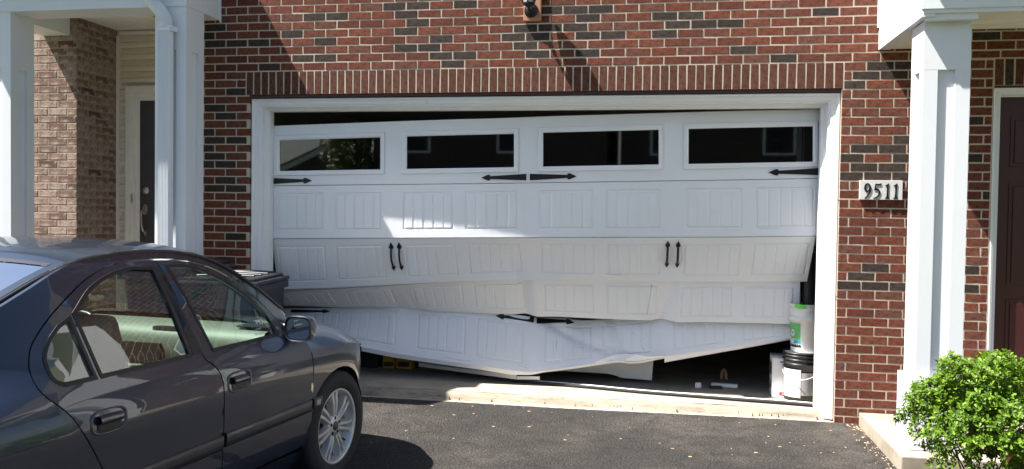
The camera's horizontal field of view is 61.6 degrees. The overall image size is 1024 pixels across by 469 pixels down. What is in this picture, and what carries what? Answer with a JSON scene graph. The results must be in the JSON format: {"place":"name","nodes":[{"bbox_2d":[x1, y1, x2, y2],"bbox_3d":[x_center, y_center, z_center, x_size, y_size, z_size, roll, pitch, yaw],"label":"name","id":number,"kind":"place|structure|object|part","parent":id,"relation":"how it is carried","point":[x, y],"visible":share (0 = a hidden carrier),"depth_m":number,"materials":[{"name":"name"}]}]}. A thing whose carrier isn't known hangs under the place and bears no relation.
{"place":"outdoors","nodes":[
{"label":"outdoors","id":0,"kind":"place"},
{"bbox_2d":[359,313,813,408],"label":"garage floor","id":1,"kind":"structure","parent":0,"point":[748,370],"depth_m":7.58,"materials":[{"name":"concrete"}]},
{"bbox_2d":[361,351,382,367],"bbox_3d":[-1.325,1.133,8.195,0.196,0.230,0.270,1,2,10],"label":"storage tote","id":2,"kind":"object","parent":1,"relation":"on","point":[368,359],"visible":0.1,"depth_m":8.07,"materials":[{"name":"black plastic"}]},
{"bbox_2d":[419,362,539,379],"bbox_3d":[-0.308,1.212,7.591,1.176,0.063,0.057,1,2,22],"label":"trim board","id":3,"kind":"object","parent":1,"relation":"on","point":[464,370],"depth_m":7.58,"materials":[{"name":"white wood"}]},
{"bbox_2d":[561,361,652,379],"bbox_3d":[0.781,1.176,7.555,0.918,0.184,0.026,1,2,6],"label":"fallen panel","id":4,"kind":"object","parent":1,"relation":"on","point":[642,371],"visible":0.65,"depth_m":7.52,"materials":[{"name":"white metal"}]},
{"bbox_2d":[512,379,812,406],"bbox_3d":[1.160,1.296,7.056,2.474,0.032,0.095,1,2,19],"label":"weather seal","id":5,"kind":"object","parent":1,"relation":"on","point":[701,396],"visible":1,"depth_m":6.98,"materials":[{"name":"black rubber"}]},
{"bbox_2d":[695,382,700,387],"bbox_3d":[1.590,1.287,7.335,0.050,0.042,0.012,1,2,7],"label":"outlet plate","id":6,"kind":"object","parent":1,"relation":"on","point":[697,385],"visible":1,"depth_m":7.33,"materials":[{"name":"white plastic"}]},
{"bbox_2d":[711,382,737,387],"bbox_3d":[1.827,1.296,7.385,0.220,0.028,0.050,1,2,18],"label":"plastic tray","id":7,"kind":"object","parent":1,"relation":"on","point":[729,385],"visible":0.87,"depth_m":7.36,"materials":[{"name":"white plastic"}]},
{"bbox_2d":[769,352,783,397],"bbox_3d":[2.262,1.164,7.098,0.236,0.320,0.303,1,2,13],"label":"shipping box","id":8,"kind":"object","parent":1,"relation":"on","point":[776,383],"visible":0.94,"depth_m":6.97,"materials":[{"name":"white cardboard"}]},
{"bbox_2d":[782,348,813,401],"bbox_3d":[2.339,1.137,6.943,0.306,0.385,0.325,1,2,10],"label":"black pail","id":9,"kind":"object","parent":1,"relation":"on","point":[798,372],"visible":0.7,"depth_m":6.83,"materials":[{"name":"plastic"}]},
{"bbox_2d":[789,302,814,352],"bbox_3d":[2.379,0.750,6.948,0.266,0.386,0.266,1,2,10],"label":"white pail","id":10,"kind":"object","parent":9,"relation":"on","point":[802,324],"visible":0.86,"depth_m":6.85,"materials":[{"name":"plastic"}]},
{"bbox_2d":[359,386,832,421],"bbox_3d":[-0.271,1.328,6.957,5.470,0.067,0.195,1,2,10],"label":"garage apron","id":11,"kind":"object","parent":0,"point":[586,403],"visible":0.64,"depth_m":6.82,"materials":[{"name":"concrete"}]},
{"bbox_2d":[449,396,817,419],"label":"dirt crumbs","id":12,"kind":"object","parent":11,"relation":"on","point":[676,409],"visible":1,"depth_m":6.69,"materials":[{"name":"brown soil"}]},
{"bbox_2d":[347,397,896,468],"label":"driveway","id":13,"kind":"structure","parent":0,"point":[511,439],"depth_m":5.83,"materials":[{"name":"grey asphalt"}]},
{"bbox_2d":[117,257,234,309],"bbox_3d":[-2.639,0.754,6.805,0.620,1.144,0.741,1,2,8],"label":"wheeled bin","id":14,"kind":"object","parent":13,"relation":"on","point":[142,291],"visible":0.19,"depth_m":6.48,"materials":[{"name":"plastic"}]},
{"bbox_2d":[0,236,362,468],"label":"parked car","id":15,"kind":"object","parent":13,"relation":"on","point":[180,383],"visible":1,"depth_m":3.68,"materials":[{"name":"paint"}]},
{"bbox_3d":[-2.472,0.273,3.089,1.172,0.343,0.849,1,2,18],"label":"rear window","id":16,"kind":"part","parent":15,"relation":"part of","materials":[{"name":"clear glass"}]},
{"bbox_3d":[-1.563,0.638,3.465,0.300,1.031,0.960,1,2,18],"label":"rear door","id":17,"kind":"part","parent":15,"relation":"part of","materials":[{"name":"paint"}]},
{"bbox_3d":[-1.283,0.622,4.205,0.379,1.029,0.913,1,2,18],"label":"front door","id":18,"kind":"part","parent":15,"relation":"part of","materials":[{"name":"paint"}]},
{"bbox_2d":[178,269,289,315],"bbox_3d":[-2.125,0.811,6.613,0.620,1.056,0.741,1,2,4],"label":"wheeled bin","id":19,"kind":"object","parent":13,"relation":"on","point":[204,292],"visible":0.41,"depth_m":6.28,"materials":[{"name":"black plastic"}]},
{"bbox_2d":[370,400,893,468],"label":"seed husks","id":20,"kind":"object","parent":13,"relation":"on","point":[768,436],"visible":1,"depth_m":5.85},
{"bbox_2d":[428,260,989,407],"bbox_3d":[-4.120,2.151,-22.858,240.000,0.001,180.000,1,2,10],"label":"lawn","id":21,"kind":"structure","parent":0,"point":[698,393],"depth_m":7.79,"materials":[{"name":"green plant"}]},
{"bbox_2d":[273,109,817,309],"bbox_3d":[0.721,-0.215,9.965,5.390,3.000,6.180,1,2,10],"label":"garage room","id":22,"kind":"object","parent":21,"relation":"on","point":[294,118],"visible":0.06,"depth_m":9.46,"materials":[{"name":"paint"}]},
{"bbox_2d":[203,0,911,425],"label":"brick wall","id":23,"kind":"structure","parent":21,"relation":"on","point":[353,48],"depth_m":6.66,"materials":[{"name":"brick"}]},
{"bbox_2d":[0,0,221,35],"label":"porch roof","id":24,"kind":"structure","parent":23,"relation":"attached to","point":[51,17],"depth_m":7.03,"materials":[{"name":"white paint"}]},
{"bbox_2d":[522,0,541,21],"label":"wall lantern","id":25,"kind":"object","parent":23,"relation":"attached to","point":[532,10],"depth_m":6.72,"materials":[{"name":"brown metal"}]},
{"bbox_2d":[251,93,840,418],"bbox_3d":[0.128,0.123,6.933,4.718,2.450,0.184,1,2,10],"label":"garage door frame","id":26,"kind":"object","parent":23,"relation":"attached to","point":[262,155],"visible":0.87,"depth_m":6.70,"materials":[{"name":"white wood"}]},
{"bbox_2d":[273,109,819,374],"bbox_3d":[0.140,0.095,7.322,4.631,2.225,0.605,1,2,10],"label":"garage door","id":27,"kind":"structure","parent":26,"relation":"attached to","point":[447,261],"depth_m":7.14,"materials":[{"name":"white metal"}]},
{"bbox_2d":[285,307,789,374],"bbox_3d":[0.116,0.925,7.487,4.558,0.557,0.329,1,2,10],"label":"door section","id":28,"kind":"structure","parent":27,"relation":"in","point":[510,344],"depth_m":7.44,"materials":[{"name":"white metal"}]},
{"bbox_2d":[283,279,799,323],"bbox_3d":[0.116,0.519,7.393,4.521,0.385,0.311,1,2,10],"label":"door section","id":29,"kind":"structure","parent":27,"relation":"in","point":[675,301],"depth_m":7.28,"materials":[{"name":"white metal"}]},
{"bbox_2d":[273,236,815,288],"bbox_3d":[0.158,0.238,7.177,4.506,0.574,0.242,1,2,10],"label":"door section","id":30,"kind":"structure","parent":27,"relation":"in","point":[308,262],"depth_m":7.16,"materials":[{"name":"white metal"}]},
{"bbox_2d":[273,179,817,237],"bbox_3d":[0.158,-0.201,7.066,4.516,0.548,0.066,1,2,10],"label":"door section","id":31,"kind":"structure","parent":27,"relation":"in","point":[776,207],"depth_m":7.03,"materials":[{"name":"white metal"}]},
{"bbox_2d":[273,109,819,185],"bbox_3d":[0.164,-0.696,7.046,4.515,0.627,0.079,1,2,10],"label":"door section","id":32,"kind":"structure","parent":27,"relation":"in","point":[756,144],"depth_m":7.01,"materials":[{"name":"white metal"}]},
{"bbox_2d":[859,180,902,199],"bbox_3d":[2.720,-0.328,6.331,0.298,0.142,0.026,1,2,10],"label":"house number","id":33,"kind":"object","parent":23,"relation":"attached to","point":[880,190],"visible":1,"depth_m":6.32,"materials":[{"name":"white ceramic"}]},
{"bbox_2d":[877,0,1023,49],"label":"porch roof","id":34,"kind":"structure","parent":23,"relation":"attached to","point":[898,21],"depth_m":5.41,"materials":[{"name":"white paint"}]},
{"bbox_2d":[859,413,1023,468],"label":"concrete stoop","id":35,"kind":"object","parent":21,"relation":"on","point":[879,430],"visible":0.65,"depth_m":5.52,"materials":[{"name":"beige concrete"}]},
{"bbox_2d":[896,20,971,452],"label":"porch column","id":36,"kind":"structure","parent":35,"relation":"on","point":[938,175],"depth_m":5.35,"materials":[{"name":"white wood"}]},
{"bbox_2d":[963,28,1023,385],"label":"brick wall","id":37,"kind":"structure","parent":21,"relation":"on","point":[997,58],"depth_m":6.22,"materials":[{"name":"red brick"},{"name":"charcoal brick"},{"name":"light mortar"}]},
{"bbox_2d":[987,88,1023,396],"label":"door frame","id":38,"kind":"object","parent":37,"relation":"attached to","point":[1006,303],"depth_m":6.26,"materials":[{"name":"wood"}]},
{"bbox_2d":[993,97,1023,396],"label":"door leaf","id":39,"kind":"structure","parent":38,"relation":"in","point":[1010,107],"depth_m":6.28,"materials":[{"name":"red wood"}]},
{"bbox_2d":[1003,299,1023,380],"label":"door panel","id":40,"kind":"structure","parent":38,"relation":"in","point":[1014,309],"depth_m":6.27,"materials":[{"name":"red wood"}]},
{"bbox_2d":[1006,183,1023,285],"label":"door panel","id":41,"kind":"structure","parent":38,"relation":"in","point":[1015,237],"depth_m":6.25,"materials":[{"name":"red wood"}]},
{"bbox_2d":[1010,117,1023,166],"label":"door panel","id":42,"kind":"structure","parent":38,"relation":"in","point":[1017,123],"depth_m":6.24,"materials":[{"name":"red wood"}]},
{"bbox_2d":[709,385,722,388],"bbox_3d":[1.734,1.301,7.312,0.110,0.020,0.050,1,2,4],"label":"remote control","id":43,"kind":"object","parent":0,"point":[714,387],"visible":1,"depth_m":7.29,"materials":[{"name":"black plastic"}]},
{"bbox_2d":[720,368,727,378],"bbox_3d":[1.910,1.254,7.730,0.068,0.100,0.045,1,2,10],"label":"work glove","id":44,"kind":"object","parent":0,"point":[723,370],"visible":1,"depth_m":7.72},
{"label":"garden bed","id":45,"kind":"structure","parent":0,"visible":0},
{"bbox_2d":[890,348,1023,468],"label":"garden bush","id":46,"kind":"object","parent":45,"relation":"on","point":[974,410],"visible":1,"depth_m":4.51,"materials":[{"name":"green plant"}]},
{"bbox_2d":[1006,455,1011,468],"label":"flower bud","id":47,"kind":"object","parent":45,"relation":"on","point":[1008,458],"visible":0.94,"depth_m":4.33,"materials":[{"name":"red plant"}]},
{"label":"porch floor","id":48,"kind":"structure","parent":0,"visible":0},
{"bbox_2d":[0,12,33,261],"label":"porch column","id":49,"kind":"structure","parent":48,"relation":"on","point":[16,124],"depth_m":7.11,"materials":[{"name":"white wood"}]},
{"bbox_2d":[34,18,116,308],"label":"brick wall","id":50,"kind":"structure","parent":48,"relation":"on","point":[75,133],"depth_m":7.85,"materials":[{"name":"beige brick"}]},
{"bbox_2d":[116,30,154,308],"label":"siding wall","id":51,"kind":"structure","parent":48,"relation":"on","point":[135,57],"depth_m":8.31,"materials":[{"name":"beige plastic"}]},
{"bbox_2d":[124,85,154,308],"bbox_3d":[-3.112,-0.147,8.223,1.300,2.555,0.122,1,2,10],"label":"door frame","id":52,"kind":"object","parent":51,"relation":"attached to","point":[140,163],"depth_m":8.30,"materials":[{"name":"beige wood"}]},
{"bbox_2d":[140,101,154,249],"bbox_3d":[-3.105,-0.080,8.265,1.030,2.420,0.040,1,2,10],"label":"door leaf","id":53,"kind":"structure","parent":52,"relation":"in","point":[147,108],"depth_m":8.31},
{"bbox_2d":[155,6,203,255],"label":"porch column","id":54,"kind":"structure","parent":48,"relation":"on","point":[188,95],"depth_m":6.82,"materials":[{"name":"white wood"}]},
{"bbox_2d":[144,0,177,249],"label":"downspout","id":55,"kind":"object","parent":54,"relation":"attached to","point":[166,28],"visible":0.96,"depth_m":6.71,"materials":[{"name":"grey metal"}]},
{"bbox_3d":[2.350,0.207,7.062,0.053,2.240,0.060,1,2,10],"label":"door track","id":56,"kind":"object","parent":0,"visible":0},
{"bbox_2d":[800,246,816,304],"bbox_3d":[2.405,0.352,6.958,0.202,0.510,0.208,0,2,-17],"label":"black pipe","id":57,"kind":"object","parent":56,"relation":"attached to","point":[808,288],"visible":0.27,"depth_m":6.90,"materials":[{"name":"plastic"}]},
{"bbox_3d":[-0.655,1.273,8.078,1.699,0.024,0.350,1,2,10],"label":"shelf board","id":58,"kind":"object","parent":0,"visible":0},
{"bbox_2d":[383,355,395,367],"bbox_3d":[-1.145,1.149,8.096,0.110,0.214,0.121,1,2,10],"label":"yellow box","id":59,"kind":"object","parent":58,"relation":"on","point":[389,362],"visible":0.41,"depth_m":8.04,"materials":[{"name":"yellow plastic"}]},
{"bbox_2d":[396,358,413,368],"bbox_3d":[-1.001,1.140,8.070,0.140,0.233,0.121,1,2,10],"label":"yellow box","id":60,"kind":"object","parent":58,"relation":"on","point":[404,363],"visible":0.45,"depth_m":8.02,"materials":[{"name":"yellow plastic"}]}
]}

